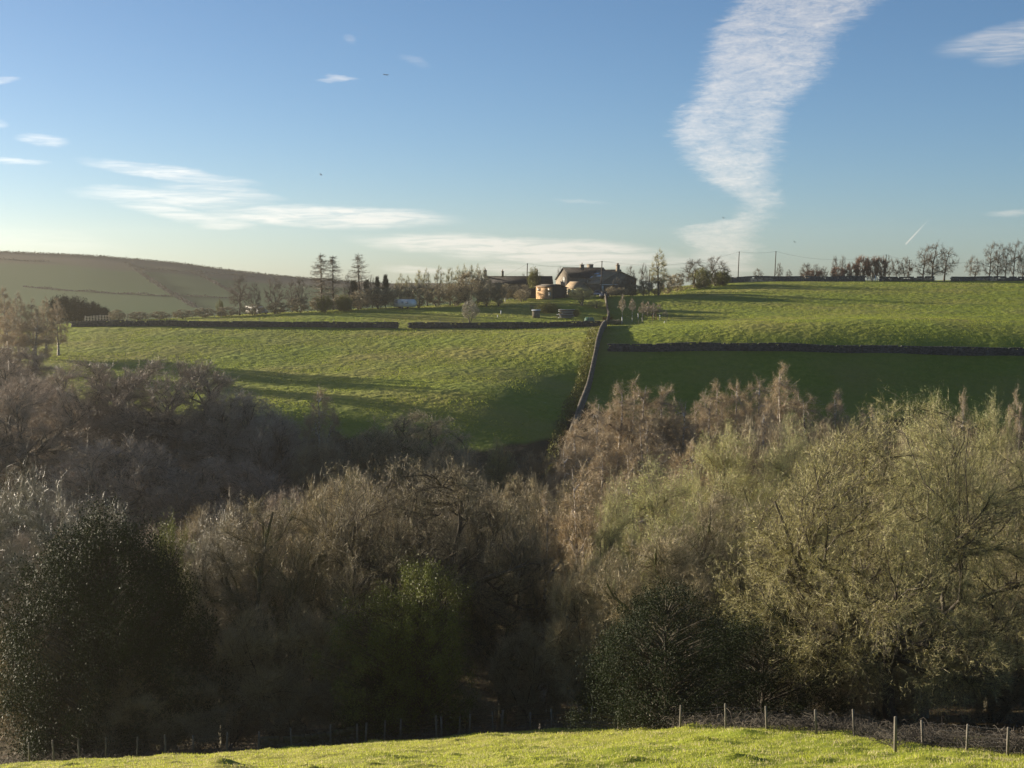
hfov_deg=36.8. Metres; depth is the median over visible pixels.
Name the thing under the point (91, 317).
rail fence
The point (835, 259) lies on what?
bare tree
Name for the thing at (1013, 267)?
wind swept tree
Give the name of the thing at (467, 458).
bare tree
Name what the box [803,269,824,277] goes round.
red bush
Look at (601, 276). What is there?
utility pole
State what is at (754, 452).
young tree
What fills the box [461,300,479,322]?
garden tree
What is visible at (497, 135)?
sky
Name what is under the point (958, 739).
bramble tangle
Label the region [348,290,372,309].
hedge bush
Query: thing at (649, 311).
hedge bush
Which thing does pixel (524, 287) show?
hedge bush
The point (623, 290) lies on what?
hedge bush
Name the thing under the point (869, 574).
willow tree
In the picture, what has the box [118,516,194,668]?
young tree
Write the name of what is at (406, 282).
slender tree
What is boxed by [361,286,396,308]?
hedge bush
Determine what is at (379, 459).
bare tree
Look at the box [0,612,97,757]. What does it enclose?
bare tree
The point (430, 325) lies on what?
stone wall
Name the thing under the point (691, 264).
bare tree
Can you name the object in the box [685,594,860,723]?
holly tree
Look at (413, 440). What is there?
bare tree
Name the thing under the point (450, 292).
hedge bush
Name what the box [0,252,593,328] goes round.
hill
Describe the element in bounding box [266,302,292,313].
hedge bush
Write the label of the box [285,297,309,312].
hedge bush
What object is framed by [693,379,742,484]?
birch tree
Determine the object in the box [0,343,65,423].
beech tree
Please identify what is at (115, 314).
hedge bush
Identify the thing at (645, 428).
birch tree
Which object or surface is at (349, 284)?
bare tree
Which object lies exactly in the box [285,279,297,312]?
bare tree
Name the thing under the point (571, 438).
birch tree
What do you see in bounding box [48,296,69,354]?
birch tree
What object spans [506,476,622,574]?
young tree
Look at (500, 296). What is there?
hedge bush
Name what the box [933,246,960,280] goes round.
wind swept tree
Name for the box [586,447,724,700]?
willow tree
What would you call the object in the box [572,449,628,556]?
birch tree
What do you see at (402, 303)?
caravan
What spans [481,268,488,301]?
slender tree
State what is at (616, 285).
bare tree
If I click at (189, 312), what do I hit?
hedge bush
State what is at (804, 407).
birch tree
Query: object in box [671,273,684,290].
hedge bush
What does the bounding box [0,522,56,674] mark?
young tree
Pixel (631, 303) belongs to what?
sapling
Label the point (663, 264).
bare tree
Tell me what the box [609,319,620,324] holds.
fern patch
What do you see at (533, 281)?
garden bush
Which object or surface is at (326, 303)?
olive bush
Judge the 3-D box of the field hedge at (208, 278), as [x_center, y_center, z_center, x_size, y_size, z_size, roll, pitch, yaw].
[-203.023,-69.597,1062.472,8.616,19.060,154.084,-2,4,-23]
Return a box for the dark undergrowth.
[0,704,769,764]
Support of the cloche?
on the ground at (690, 368)
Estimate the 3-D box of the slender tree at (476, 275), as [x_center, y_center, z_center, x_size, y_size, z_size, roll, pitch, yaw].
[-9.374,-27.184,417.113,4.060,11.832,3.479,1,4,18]
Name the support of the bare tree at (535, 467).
on the ground at (690, 368)
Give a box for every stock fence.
[28,710,503,761]
[501,706,648,730]
[649,703,1023,755]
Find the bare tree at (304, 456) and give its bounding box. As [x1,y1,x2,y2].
[286,433,365,528]
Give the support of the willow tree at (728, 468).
on the ground at (690, 368)
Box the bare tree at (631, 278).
[625,266,637,295]
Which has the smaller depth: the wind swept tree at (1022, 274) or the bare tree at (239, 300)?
the bare tree at (239, 300)
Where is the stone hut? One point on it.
(535, 313)
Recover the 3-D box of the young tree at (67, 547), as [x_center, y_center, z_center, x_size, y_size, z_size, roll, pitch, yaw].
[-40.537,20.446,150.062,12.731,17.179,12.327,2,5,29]
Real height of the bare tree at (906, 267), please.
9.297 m
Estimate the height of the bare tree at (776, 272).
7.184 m
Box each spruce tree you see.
[347,280,360,308]
[362,279,372,306]
[373,276,380,305]
[380,274,389,306]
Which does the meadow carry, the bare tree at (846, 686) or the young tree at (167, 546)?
the bare tree at (846, 686)
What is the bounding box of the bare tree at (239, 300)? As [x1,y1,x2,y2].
[226,275,250,314]
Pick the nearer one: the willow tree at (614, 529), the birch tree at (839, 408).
the willow tree at (614, 529)
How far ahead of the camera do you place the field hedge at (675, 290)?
450.94 m
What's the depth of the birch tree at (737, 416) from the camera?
196.38 m
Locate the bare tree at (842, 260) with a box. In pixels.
[838,254,845,274]
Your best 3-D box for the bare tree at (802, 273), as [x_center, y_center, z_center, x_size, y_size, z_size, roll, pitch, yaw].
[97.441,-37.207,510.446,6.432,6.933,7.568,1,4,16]
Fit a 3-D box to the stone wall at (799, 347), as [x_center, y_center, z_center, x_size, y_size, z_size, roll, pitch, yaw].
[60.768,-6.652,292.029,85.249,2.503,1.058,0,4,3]
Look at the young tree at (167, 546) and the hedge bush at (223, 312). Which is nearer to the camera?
the young tree at (167, 546)
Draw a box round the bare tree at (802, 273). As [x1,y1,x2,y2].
[799,263,813,275]
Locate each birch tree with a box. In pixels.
[0,286,15,348]
[0,307,25,370]
[9,292,29,359]
[15,312,56,365]
[24,298,45,357]
[37,296,55,356]
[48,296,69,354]
[295,382,349,497]
[516,483,581,725]
[536,416,607,545]
[542,443,592,551]
[546,457,609,711]
[569,397,622,499]
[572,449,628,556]
[582,381,644,515]
[603,372,668,527]
[612,407,685,540]
[629,380,688,505]
[653,395,706,513]
[672,384,732,535]
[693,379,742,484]
[711,379,757,490]
[726,401,798,511]
[731,373,779,511]
[753,359,810,457]
[781,392,838,497]
[817,388,854,509]
[842,404,893,541]
[936,390,983,580]
[993,386,1023,628]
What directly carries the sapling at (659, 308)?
on the ground at (690, 368)
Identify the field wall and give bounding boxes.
[2,257,49,261]
[23,285,228,297]
[137,267,253,276]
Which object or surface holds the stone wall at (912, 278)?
on the ground at (690, 368)
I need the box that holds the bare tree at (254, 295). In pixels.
[248,282,260,311]
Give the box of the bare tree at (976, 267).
[963,256,982,276]
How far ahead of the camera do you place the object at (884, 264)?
507.61 m
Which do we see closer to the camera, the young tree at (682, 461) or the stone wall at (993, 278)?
the young tree at (682, 461)
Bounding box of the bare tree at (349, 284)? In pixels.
[343,273,351,297]
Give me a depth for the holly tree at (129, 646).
103.45 m
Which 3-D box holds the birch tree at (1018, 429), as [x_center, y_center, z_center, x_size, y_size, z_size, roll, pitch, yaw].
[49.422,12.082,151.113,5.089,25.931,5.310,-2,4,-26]
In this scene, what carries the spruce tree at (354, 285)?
on the ground at (690, 368)
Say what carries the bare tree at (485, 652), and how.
on the ground at (690, 368)
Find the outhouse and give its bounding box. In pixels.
[565,281,591,297]
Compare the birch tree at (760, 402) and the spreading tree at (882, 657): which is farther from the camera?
the birch tree at (760, 402)
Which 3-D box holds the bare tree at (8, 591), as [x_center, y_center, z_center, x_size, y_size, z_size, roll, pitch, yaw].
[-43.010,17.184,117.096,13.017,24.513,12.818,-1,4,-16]
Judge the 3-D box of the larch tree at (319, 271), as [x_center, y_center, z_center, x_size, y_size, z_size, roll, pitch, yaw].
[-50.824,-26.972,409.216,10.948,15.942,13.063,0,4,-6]
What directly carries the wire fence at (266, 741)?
on the meadow
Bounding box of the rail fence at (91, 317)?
[85,314,142,320]
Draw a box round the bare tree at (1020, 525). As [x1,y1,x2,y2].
[958,442,1023,614]
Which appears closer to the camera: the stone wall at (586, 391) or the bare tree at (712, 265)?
the stone wall at (586, 391)
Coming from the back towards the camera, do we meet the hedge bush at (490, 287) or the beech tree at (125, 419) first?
the hedge bush at (490, 287)
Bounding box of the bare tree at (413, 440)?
[341,407,484,539]
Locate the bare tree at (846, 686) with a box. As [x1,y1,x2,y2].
[744,611,880,721]
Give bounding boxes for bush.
[62,659,241,757]
[107,309,125,319]
[129,311,150,319]
[150,311,171,319]
[172,309,196,318]
[192,307,215,317]
[207,591,356,738]
[215,306,240,316]
[237,304,265,314]
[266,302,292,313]
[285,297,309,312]
[308,297,321,310]
[315,294,333,312]
[330,295,346,310]
[334,294,353,311]
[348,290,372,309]
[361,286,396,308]
[386,283,413,307]
[406,283,433,307]
[424,284,450,306]
[444,284,469,305]
[449,268,487,305]
[476,278,497,306]
[481,617,590,731]
[493,281,506,305]
[500,283,510,300]
[508,284,518,299]
[513,289,529,301]
[520,284,530,295]
[527,266,540,287]
[536,302,560,312]
[571,309,581,316]
[572,666,619,727]
[605,286,616,296]
[615,287,627,295]
[626,285,641,295]
[637,281,651,295]
[644,308,658,315]
[647,276,663,294]
[659,274,675,293]
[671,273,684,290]
[687,267,713,288]
[711,270,731,285]
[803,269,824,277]
[829,266,847,276]
[846,262,859,275]
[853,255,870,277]
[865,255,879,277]
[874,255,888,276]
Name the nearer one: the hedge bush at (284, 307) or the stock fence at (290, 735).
the stock fence at (290, 735)
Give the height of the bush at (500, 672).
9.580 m
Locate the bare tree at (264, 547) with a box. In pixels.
[187,491,358,737]
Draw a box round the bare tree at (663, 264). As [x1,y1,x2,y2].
[647,247,669,294]
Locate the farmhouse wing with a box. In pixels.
[586,263,635,294]
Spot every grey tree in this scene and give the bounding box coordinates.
[0,449,94,690]
[35,489,166,729]
[171,490,282,744]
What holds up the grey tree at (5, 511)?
on the ground at (690, 368)
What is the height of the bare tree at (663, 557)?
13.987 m
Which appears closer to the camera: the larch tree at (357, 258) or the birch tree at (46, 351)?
the birch tree at (46, 351)
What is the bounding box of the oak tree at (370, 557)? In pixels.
[302,450,560,685]
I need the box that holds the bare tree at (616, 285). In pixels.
[611,277,621,295]
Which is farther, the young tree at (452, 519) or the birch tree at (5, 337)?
the birch tree at (5, 337)
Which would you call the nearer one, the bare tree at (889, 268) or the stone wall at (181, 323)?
the stone wall at (181, 323)
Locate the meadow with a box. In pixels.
[0,713,1023,767]
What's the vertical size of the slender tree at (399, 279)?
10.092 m
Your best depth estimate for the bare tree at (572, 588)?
102.34 m
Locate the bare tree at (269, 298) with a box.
[263,277,286,313]
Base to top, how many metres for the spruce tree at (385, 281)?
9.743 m
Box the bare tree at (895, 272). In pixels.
[890,258,904,276]
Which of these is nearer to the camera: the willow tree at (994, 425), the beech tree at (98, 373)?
the willow tree at (994, 425)
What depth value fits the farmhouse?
436.53 m
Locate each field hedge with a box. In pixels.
[109,307,314,319]
[125,262,199,307]
[192,270,245,297]
[310,297,496,310]
[609,282,712,295]
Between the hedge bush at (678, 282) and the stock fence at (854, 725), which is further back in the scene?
the hedge bush at (678, 282)
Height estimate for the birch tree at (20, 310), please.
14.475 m
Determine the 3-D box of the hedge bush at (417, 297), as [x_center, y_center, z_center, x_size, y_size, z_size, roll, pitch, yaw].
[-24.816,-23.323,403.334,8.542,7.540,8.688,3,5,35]
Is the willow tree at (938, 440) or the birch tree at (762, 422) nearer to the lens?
the willow tree at (938, 440)
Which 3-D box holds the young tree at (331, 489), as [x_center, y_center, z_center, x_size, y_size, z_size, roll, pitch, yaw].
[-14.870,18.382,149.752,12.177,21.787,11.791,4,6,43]
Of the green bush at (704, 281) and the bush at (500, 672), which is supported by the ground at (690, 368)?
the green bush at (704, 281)
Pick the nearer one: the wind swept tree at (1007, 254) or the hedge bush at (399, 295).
the hedge bush at (399, 295)
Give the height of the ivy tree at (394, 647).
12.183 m
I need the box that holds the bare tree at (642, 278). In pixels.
[639,264,648,294]
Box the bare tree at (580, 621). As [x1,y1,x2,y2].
[476,559,614,721]
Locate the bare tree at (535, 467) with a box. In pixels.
[504,446,562,529]
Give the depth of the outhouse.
426.67 m
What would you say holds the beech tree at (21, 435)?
on the ground at (690, 368)
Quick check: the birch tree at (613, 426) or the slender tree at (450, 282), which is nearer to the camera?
the birch tree at (613, 426)
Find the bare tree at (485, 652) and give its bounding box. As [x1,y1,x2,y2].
[440,493,562,729]
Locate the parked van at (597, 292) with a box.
[594,290,600,295]
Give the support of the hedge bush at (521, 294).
on the ground at (690, 368)
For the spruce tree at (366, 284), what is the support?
on the ground at (690, 368)
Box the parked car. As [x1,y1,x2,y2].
[599,292,608,297]
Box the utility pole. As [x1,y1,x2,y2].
[600,261,602,291]
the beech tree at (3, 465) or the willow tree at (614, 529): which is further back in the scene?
the beech tree at (3, 465)
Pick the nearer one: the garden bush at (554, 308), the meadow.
the meadow
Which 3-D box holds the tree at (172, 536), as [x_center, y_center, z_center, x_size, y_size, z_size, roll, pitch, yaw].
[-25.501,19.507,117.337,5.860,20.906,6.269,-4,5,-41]
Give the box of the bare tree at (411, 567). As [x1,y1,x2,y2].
[333,517,471,677]
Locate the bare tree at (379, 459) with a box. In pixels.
[343,425,405,509]
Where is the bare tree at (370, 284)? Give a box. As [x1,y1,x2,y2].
[368,274,375,307]
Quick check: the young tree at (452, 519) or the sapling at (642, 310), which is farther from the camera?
the sapling at (642, 310)
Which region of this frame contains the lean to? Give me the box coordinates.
[523,288,535,298]
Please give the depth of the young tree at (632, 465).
152.67 m
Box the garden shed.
[534,284,567,298]
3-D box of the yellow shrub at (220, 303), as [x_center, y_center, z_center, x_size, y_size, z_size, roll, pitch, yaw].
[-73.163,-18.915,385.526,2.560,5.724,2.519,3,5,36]
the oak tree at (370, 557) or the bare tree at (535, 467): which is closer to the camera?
the oak tree at (370, 557)
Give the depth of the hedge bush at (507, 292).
425.11 m
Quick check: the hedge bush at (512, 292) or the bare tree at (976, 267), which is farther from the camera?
the bare tree at (976, 267)
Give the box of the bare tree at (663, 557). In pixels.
[574,518,724,707]
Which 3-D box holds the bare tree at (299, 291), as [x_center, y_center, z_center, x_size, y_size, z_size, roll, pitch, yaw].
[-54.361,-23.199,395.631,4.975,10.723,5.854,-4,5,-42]
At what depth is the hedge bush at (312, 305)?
396.68 m
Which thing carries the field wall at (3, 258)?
on the hill
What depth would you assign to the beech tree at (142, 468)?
177.11 m
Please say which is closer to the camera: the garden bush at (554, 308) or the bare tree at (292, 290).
the garden bush at (554, 308)
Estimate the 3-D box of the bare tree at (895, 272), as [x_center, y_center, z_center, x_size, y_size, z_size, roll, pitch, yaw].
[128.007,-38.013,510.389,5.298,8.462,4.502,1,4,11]
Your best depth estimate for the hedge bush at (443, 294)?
404.45 m
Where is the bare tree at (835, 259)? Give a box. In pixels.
[831,256,838,274]
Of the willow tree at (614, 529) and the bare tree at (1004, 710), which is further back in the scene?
the willow tree at (614, 529)
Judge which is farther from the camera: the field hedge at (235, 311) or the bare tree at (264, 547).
the field hedge at (235, 311)
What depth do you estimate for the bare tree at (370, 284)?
403.25 m
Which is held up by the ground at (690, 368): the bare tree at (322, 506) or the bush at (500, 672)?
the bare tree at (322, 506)
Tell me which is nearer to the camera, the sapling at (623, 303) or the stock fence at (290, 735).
the stock fence at (290, 735)
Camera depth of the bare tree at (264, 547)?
114.89 m
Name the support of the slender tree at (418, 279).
on the ground at (690, 368)
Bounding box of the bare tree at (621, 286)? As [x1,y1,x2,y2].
[617,279,628,292]
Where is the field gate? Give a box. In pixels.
[867,277,877,280]
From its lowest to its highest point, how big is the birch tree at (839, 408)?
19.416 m
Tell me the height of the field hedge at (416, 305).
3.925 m
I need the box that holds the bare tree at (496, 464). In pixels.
[481,434,517,505]
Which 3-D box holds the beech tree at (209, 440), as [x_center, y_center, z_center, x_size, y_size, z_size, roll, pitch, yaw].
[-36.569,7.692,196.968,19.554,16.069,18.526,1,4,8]
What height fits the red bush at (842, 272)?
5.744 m
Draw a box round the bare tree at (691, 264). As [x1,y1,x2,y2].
[680,258,709,287]
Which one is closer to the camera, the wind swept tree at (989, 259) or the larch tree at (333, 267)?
the larch tree at (333, 267)
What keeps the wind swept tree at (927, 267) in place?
on the ground at (690, 368)
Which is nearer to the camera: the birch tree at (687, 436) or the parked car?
the birch tree at (687, 436)
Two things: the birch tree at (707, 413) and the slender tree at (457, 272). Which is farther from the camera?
the slender tree at (457, 272)
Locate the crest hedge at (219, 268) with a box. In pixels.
[0,250,391,283]
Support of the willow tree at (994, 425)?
on the ground at (690, 368)
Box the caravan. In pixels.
[393,299,416,308]
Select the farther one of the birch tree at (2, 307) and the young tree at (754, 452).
the birch tree at (2, 307)
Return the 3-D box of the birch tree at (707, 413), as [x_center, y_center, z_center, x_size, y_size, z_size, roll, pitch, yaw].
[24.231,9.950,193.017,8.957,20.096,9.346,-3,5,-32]
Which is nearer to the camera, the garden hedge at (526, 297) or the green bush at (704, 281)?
the garden hedge at (526, 297)
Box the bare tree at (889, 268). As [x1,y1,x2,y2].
[882,256,894,276]
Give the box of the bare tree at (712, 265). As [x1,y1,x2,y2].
[698,256,730,285]
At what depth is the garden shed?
423.58 m
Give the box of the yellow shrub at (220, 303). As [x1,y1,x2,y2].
[215,300,224,316]
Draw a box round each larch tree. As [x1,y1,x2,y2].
[303,253,339,302]
[319,255,346,309]
[340,255,372,308]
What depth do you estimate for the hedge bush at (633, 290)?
430.56 m
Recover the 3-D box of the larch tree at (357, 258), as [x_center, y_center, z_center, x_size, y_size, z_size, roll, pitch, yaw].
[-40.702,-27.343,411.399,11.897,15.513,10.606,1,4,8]
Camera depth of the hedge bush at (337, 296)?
397.19 m
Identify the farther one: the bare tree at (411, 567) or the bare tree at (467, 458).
the bare tree at (467, 458)
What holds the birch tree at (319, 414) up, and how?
on the ground at (690, 368)
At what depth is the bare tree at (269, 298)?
390.75 m
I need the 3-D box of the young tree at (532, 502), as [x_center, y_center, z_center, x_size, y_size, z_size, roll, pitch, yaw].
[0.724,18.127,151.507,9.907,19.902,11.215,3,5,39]
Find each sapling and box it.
[619,294,626,317]
[629,298,635,310]
[638,302,646,317]
[648,304,658,316]
[656,304,663,314]
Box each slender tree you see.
[394,273,407,298]
[403,274,411,298]
[413,270,425,299]
[420,267,432,305]
[433,267,445,302]
[444,267,455,304]
[455,267,461,299]
[467,265,475,297]
[472,266,481,303]
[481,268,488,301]
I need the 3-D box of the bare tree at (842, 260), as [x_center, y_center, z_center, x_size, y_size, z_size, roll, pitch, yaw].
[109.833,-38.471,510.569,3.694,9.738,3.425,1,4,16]
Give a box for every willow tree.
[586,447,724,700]
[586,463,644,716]
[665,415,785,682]
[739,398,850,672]
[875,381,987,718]
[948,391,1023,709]
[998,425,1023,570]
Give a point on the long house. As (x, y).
(519, 281)
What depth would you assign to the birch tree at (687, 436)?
188.34 m
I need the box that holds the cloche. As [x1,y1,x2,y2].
[584,317,594,321]
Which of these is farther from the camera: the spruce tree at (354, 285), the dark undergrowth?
the spruce tree at (354, 285)
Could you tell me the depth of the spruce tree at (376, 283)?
406.81 m
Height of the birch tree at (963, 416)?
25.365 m
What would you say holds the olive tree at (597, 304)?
on the ground at (690, 368)
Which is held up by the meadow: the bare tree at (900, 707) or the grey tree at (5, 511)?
the bare tree at (900, 707)
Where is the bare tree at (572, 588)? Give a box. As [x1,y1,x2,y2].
[536,538,644,724]
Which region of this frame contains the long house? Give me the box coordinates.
[484,268,552,297]
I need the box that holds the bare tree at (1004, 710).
[905,590,1023,722]
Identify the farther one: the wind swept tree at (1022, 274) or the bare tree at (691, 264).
the wind swept tree at (1022, 274)
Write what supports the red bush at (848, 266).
on the ground at (690, 368)
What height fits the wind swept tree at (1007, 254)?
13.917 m
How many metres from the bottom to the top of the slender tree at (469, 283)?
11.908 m
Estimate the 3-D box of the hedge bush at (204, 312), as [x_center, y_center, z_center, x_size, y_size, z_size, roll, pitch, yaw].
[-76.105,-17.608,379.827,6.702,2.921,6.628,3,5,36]
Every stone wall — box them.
[70,320,399,327]
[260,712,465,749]
[407,321,602,328]
[557,320,606,480]
[604,291,609,324]
[607,342,1023,355]
[711,276,865,283]
[878,276,935,281]
[950,276,1023,280]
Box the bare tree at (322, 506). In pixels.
[271,461,416,728]
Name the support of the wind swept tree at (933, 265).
on the ground at (690, 368)
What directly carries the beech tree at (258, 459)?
on the ground at (690, 368)
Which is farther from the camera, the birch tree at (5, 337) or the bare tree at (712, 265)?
the bare tree at (712, 265)
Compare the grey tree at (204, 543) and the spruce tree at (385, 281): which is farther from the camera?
the spruce tree at (385, 281)
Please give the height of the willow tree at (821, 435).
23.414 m
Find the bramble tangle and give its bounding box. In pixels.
[737,706,1023,755]
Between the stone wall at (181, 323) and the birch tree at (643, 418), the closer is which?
the birch tree at (643, 418)
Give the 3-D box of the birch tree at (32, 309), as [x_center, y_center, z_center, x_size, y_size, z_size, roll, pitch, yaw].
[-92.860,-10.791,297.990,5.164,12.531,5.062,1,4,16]
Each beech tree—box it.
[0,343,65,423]
[0,369,102,498]
[0,411,18,481]
[22,355,163,452]
[22,431,211,541]
[81,352,272,474]
[135,454,306,552]
[158,386,302,503]
[222,409,320,507]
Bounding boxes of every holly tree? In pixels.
[0,479,254,763]
[558,572,781,734]
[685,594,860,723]
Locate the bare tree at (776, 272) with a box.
[775,263,783,275]
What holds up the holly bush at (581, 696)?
on the meadow
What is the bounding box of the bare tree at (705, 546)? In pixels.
[651,481,799,703]
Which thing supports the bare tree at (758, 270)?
on the ground at (690, 368)
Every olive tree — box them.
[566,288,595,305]
[589,301,604,307]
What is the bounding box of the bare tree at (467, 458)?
[407,436,495,554]
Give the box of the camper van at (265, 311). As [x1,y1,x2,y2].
[247,306,267,313]
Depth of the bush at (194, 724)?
103.20 m
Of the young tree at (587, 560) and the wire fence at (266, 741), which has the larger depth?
the young tree at (587, 560)
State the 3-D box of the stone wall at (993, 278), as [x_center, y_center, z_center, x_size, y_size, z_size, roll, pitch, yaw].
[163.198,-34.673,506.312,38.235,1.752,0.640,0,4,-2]
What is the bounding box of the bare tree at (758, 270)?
[753,268,763,275]
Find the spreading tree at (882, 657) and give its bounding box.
[698,378,1023,724]
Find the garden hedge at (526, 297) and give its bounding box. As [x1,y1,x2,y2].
[506,293,542,300]
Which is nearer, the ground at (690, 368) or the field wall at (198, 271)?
the ground at (690, 368)
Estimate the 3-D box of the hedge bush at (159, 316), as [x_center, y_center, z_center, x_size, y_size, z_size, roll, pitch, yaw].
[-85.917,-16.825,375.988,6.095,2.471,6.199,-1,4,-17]
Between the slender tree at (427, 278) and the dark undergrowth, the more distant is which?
the slender tree at (427, 278)
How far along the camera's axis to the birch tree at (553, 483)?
172.47 m
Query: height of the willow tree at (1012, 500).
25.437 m
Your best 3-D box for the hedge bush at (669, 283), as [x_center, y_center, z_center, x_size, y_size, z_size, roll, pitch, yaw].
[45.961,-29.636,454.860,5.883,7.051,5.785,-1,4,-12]
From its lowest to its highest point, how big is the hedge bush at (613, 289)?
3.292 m
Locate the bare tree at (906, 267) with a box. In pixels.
[900,257,912,278]
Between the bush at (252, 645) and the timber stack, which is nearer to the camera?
the bush at (252, 645)
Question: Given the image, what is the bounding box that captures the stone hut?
[532,309,540,317]
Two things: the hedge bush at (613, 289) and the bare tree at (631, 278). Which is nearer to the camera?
the hedge bush at (613, 289)
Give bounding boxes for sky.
[0,0,1023,288]
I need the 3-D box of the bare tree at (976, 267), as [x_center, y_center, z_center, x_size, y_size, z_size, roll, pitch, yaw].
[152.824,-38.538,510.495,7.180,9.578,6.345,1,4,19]
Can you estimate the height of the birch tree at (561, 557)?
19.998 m
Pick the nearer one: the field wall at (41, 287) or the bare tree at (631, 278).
the bare tree at (631, 278)
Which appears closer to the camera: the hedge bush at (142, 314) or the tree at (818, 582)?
the tree at (818, 582)
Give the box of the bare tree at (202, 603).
[124,550,267,699]
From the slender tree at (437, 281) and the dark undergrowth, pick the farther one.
the slender tree at (437, 281)
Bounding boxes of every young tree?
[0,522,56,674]
[21,509,119,643]
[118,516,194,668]
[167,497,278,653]
[239,484,311,655]
[285,469,401,621]
[410,474,517,675]
[484,469,578,604]
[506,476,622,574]
[562,529,655,704]
[587,446,682,609]
[646,437,738,595]
[705,412,812,602]
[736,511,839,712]
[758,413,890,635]
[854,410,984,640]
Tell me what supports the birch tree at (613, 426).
on the ground at (690, 368)
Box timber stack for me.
[556,309,574,317]
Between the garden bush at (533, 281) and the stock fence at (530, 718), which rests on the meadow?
the stock fence at (530, 718)
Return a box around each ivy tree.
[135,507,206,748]
[297,580,475,740]
[348,549,486,736]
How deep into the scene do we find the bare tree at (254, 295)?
387.14 m
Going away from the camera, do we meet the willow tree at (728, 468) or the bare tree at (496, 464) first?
the willow tree at (728, 468)
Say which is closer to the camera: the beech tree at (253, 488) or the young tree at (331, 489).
the young tree at (331, 489)
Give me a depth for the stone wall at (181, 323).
346.28 m
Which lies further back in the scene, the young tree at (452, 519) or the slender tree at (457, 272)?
the slender tree at (457, 272)
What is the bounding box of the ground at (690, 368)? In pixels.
[0,280,1023,759]
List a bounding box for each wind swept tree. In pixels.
[913,245,936,278]
[922,237,947,275]
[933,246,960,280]
[979,240,1001,275]
[991,239,1006,275]
[997,243,1013,275]
[1005,238,1023,276]
[1016,246,1023,275]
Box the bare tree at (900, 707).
[815,633,945,725]
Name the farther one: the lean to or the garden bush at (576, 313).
the lean to
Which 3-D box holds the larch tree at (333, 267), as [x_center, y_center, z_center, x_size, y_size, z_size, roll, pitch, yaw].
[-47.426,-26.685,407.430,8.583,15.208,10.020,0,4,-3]
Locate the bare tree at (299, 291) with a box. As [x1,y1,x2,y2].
[292,276,309,310]
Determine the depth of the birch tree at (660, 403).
189.80 m
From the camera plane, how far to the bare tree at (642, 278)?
440.90 m
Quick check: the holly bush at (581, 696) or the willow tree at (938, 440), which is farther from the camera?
the willow tree at (938, 440)
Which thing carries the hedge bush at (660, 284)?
on the ground at (690, 368)
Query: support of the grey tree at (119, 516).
on the ground at (690, 368)
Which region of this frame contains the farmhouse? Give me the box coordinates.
[555,264,604,285]
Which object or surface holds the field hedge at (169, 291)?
on the hill
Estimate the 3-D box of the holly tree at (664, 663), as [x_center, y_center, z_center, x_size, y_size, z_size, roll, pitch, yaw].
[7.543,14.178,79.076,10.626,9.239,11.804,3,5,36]
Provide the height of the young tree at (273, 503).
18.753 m
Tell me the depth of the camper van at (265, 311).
391.71 m
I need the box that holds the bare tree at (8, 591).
[0,539,25,635]
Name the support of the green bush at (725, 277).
on the ground at (690, 368)
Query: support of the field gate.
on the ground at (690, 368)
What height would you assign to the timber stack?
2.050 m
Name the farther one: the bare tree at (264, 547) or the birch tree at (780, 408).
the birch tree at (780, 408)
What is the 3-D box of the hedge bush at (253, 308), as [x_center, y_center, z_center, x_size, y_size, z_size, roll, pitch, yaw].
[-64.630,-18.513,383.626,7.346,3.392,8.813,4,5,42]
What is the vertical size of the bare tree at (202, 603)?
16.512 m
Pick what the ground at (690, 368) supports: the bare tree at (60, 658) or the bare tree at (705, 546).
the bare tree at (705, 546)
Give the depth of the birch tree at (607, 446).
182.31 m
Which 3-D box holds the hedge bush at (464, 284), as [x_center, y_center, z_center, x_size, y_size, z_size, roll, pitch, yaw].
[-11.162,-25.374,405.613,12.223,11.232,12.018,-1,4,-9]
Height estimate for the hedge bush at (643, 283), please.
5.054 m
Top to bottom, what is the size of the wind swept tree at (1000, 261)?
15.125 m

